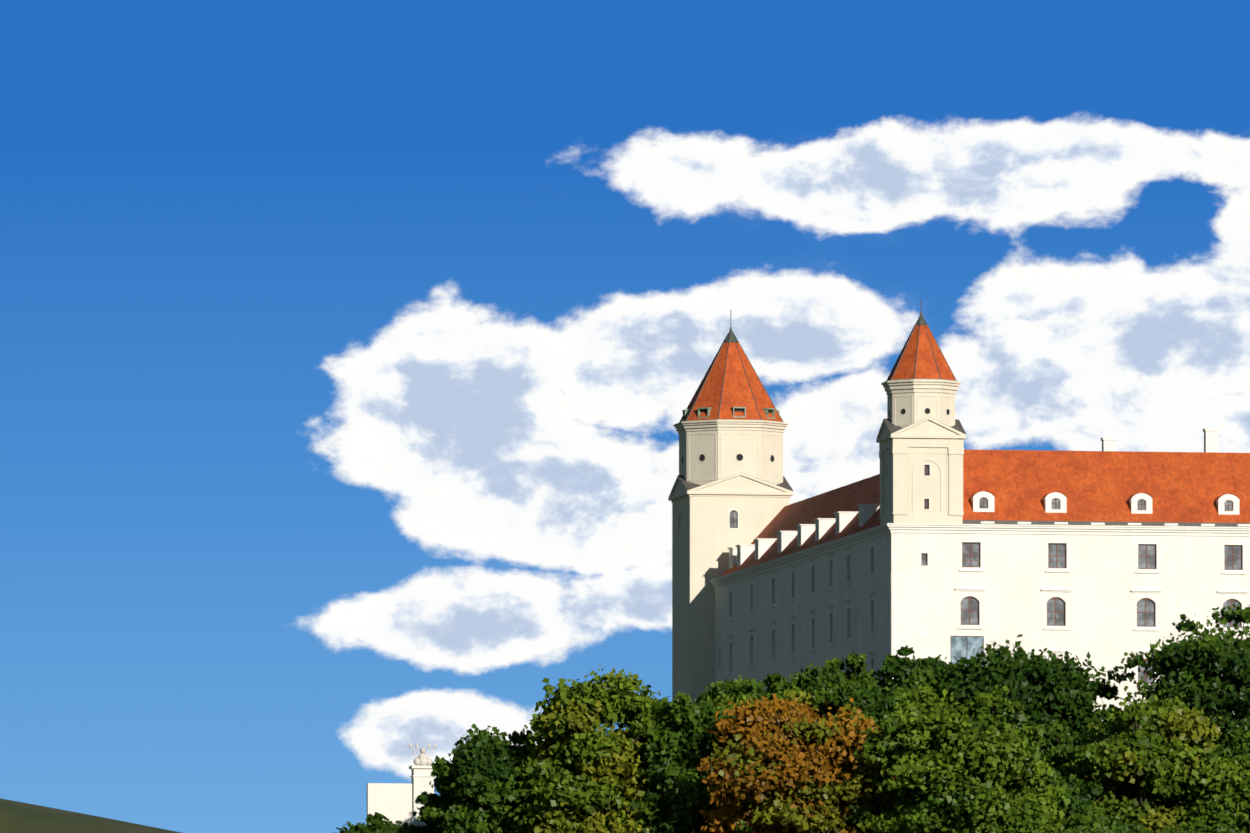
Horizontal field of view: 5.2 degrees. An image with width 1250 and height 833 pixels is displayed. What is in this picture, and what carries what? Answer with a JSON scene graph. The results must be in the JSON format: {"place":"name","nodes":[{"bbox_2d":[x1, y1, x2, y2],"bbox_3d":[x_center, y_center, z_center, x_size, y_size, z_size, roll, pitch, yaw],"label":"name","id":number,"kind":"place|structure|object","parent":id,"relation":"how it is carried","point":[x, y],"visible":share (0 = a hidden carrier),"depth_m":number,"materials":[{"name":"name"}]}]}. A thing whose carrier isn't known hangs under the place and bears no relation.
{"place":"outdoors","nodes":[
{"label":"outdoors","id":0,"kind":"place"},
{"bbox_2d":[0,798,180,832],"bbox_3d":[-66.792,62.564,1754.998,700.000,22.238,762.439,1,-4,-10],"label":"hill","id":1,"kind":"structure","parent":0,"point":[18,817],"depth_m":1468.13,"materials":[{"name":"green plant"}]},
{"bbox_2d":[333,812,430,832],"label":"tree","id":2,"kind":"object","parent":1,"relation":"on","point":[376,821],"visible":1,"depth_m":1440.77,"materials":[{"name":"green plant"}]},
{"bbox_2d":[367,743,435,824],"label":"gate pillar","id":3,"kind":"structure","parent":1,"relation":"on","point":[393,802],"depth_m":1465.66,"materials":[{"name":"white paint"}]},
{"bbox_2d":[412,776,452,832],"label":"tree","id":4,"kind":"object","parent":1,"relation":"on","point":[425,799],"visible":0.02,"depth_m":1439.45,"materials":[{"name":"green plant"}]},
{"bbox_2d":[417,724,537,832],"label":"tree","id":5,"kind":"object","parent":1,"relation":"on","point":[487,781],"visible":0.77,"depth_m":1433.12,"materials":[{"name":"green plant"}]},
{"bbox_2d":[516,803,532,818],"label":"tree","id":6,"kind":"object","parent":1,"relation":"on","point":[523,812],"depth_m":1436.35,"materials":[{"name":"green plant"}]},
{"bbox_2d":[508,664,666,832],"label":"tree","id":7,"kind":"object","parent":1,"relation":"on","point":[582,776],"visible":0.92,"depth_m":1427.36,"materials":[{"name":"green plant"}]},
{"bbox_2d":[608,700,665,735],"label":"tree","id":8,"kind":"object","parent":1,"relation":"on","point":[629,730],"visible":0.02,"depth_m":1469.93,"materials":[{"name":"green plant"}]},
{"bbox_2d":[653,828,665,832],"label":"tree","id":9,"kind":"object","parent":1,"relation":"on","point":[659,831],"visible":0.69,"depth_m":1424.19,"materials":[{"name":"green plant"}]},
{"bbox_2d":[625,783,712,832],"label":"tree","id":10,"kind":"object","parent":1,"relation":"on","point":[657,818],"visible":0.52,"depth_m":1425.04,"materials":[{"name":"green plant"}]},
{"bbox_2d":[628,691,746,832],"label":"tree","id":11,"kind":"object","parent":1,"relation":"on","point":[677,748],"visible":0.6,"depth_m":1424.05,"materials":[{"name":"green plant"}]},
{"bbox_2d":[706,796,796,832],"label":"tree","id":12,"kind":"object","parent":1,"relation":"on","point":[744,827],"visible":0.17,"depth_m":1420.00,"materials":[{"name":"green plant"}]},
{"bbox_2d":[692,673,820,719],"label":"tree","id":13,"kind":"object","parent":1,"relation":"on","point":[737,691],"visible":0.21,"depth_m":1459.33,"materials":[{"name":"green plant"}]},
{"bbox_2d":[692,690,911,832],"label":"tree","id":14,"kind":"object","parent":1,"relation":"on","point":[783,767],"visible":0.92,"depth_m":1414.11,"materials":[{"name":"orange plant"}]},
{"bbox_2d":[788,652,894,824],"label":"tree","id":15,"kind":"object","parent":1,"relation":"on","point":[833,684],"visible":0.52,"depth_m":1462.20,"materials":[{"name":"green plant"}]},
{"bbox_2d":[799,798,885,832],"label":"tree","id":16,"kind":"object","parent":1,"relation":"on","point":[826,831],"depth_m":1438.94,"materials":[{"name":"green plant"}]},
{"bbox_2d":[833,717,925,832],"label":"tree","id":17,"kind":"object","parent":1,"relation":"on","point":[857,811],"visible":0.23,"depth_m":1417.53,"materials":[{"name":"green plant"}]},
{"bbox_2d":[875,695,936,721],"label":"tree","id":18,"kind":"object","parent":1,"relation":"on","point":[888,703],"depth_m":1449.85,"materials":[{"name":"green plant"}]},
{"bbox_2d":[870,645,965,716],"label":"tree","id":19,"kind":"object","parent":1,"relation":"on","point":[905,673],"visible":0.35,"depth_m":1467.15,"materials":[{"name":"green plant"}]},
{"bbox_2d":[837,678,1070,832],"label":"tree","id":20,"kind":"object","parent":1,"relation":"on","point":[983,760],"visible":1,"depth_m":1411.57,"materials":[{"name":"green plant"}]},
{"bbox_2d":[668,299,1249,832],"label":"castle","id":21,"kind":"structure","parent":1,"relation":"on","point":[934,539],"depth_m":1503.70,"materials":[{"name":"paint"}]},
{"bbox_2d":[972,711,1051,792],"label":"tree","id":22,"kind":"object","parent":1,"relation":"on","point":[1032,749],"depth_m":1446.11,"materials":[{"name":"green plant"}]},
{"bbox_2d":[929,634,1108,757],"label":"tree","id":23,"kind":"object","parent":1,"relation":"on","point":[1045,691],"visible":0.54,"depth_m":1459.17,"materials":[{"name":"green plant"}]},
{"bbox_2d":[1016,765,1110,832],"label":"tree","id":24,"kind":"object","parent":1,"relation":"on","point":[1077,793],"visible":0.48,"depth_m":1422.41,"materials":[{"name":"green plant"}]},
{"bbox_2d":[1077,708,1116,732],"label":"tree","id":25,"kind":"object","parent":1,"relation":"on","point":[1104,715],"visible":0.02,"depth_m":1468.16,"materials":[{"name":"green plant"}]},
{"bbox_2d":[1045,719,1153,801],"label":"tree","id":26,"kind":"object","parent":1,"relation":"on","point":[1065,750],"visible":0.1,"depth_m":1446.32,"materials":[{"name":"green plant"}]},
{"bbox_2d":[1054,812,1152,832],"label":"tree","id":27,"kind":"object","parent":1,"relation":"on","point":[1080,820],"visible":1,"depth_m":1413.47,"materials":[{"name":"green plant"}]},
{"bbox_2d":[1059,695,1223,832],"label":"tree","id":28,"kind":"object","parent":1,"relation":"on","point":[1142,750],"visible":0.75,"depth_m":1428.90,"materials":[{"name":"green plant"}]},
{"bbox_2d":[1087,603,1249,760],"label":"tree","id":29,"kind":"object","parent":1,"relation":"on","point":[1210,675],"visible":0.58,"depth_m":1458.09,"materials":[{"name":"green plant"}]},
{"bbox_2d":[1147,740,1249,803],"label":"tree","id":30,"kind":"object","parent":1,"relation":"on","point":[1235,749],"depth_m":1447.33,"materials":[{"name":"green plant"}]},
{"bbox_2d":[1158,820,1245,832],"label":"tree","id":31,"kind":"object","parent":1,"relation":"on","point":[1217,828],"visible":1,"depth_m":1413.15,"materials":[{"name":"green plant"}]},
{"bbox_2d":[1165,729,1249,832],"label":"tree","id":32,"kind":"object","parent":1,"relation":"on","point":[1225,785],"visible":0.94,"depth_m":1424.78,"materials":[{"name":"green plant"}]},
{"bbox_2d":[0,0,1249,832],"label":"sky","id":33,"kind":"structure","parent":0,"point":[352,352],"materials":[{"name":"blue"}]}
]}

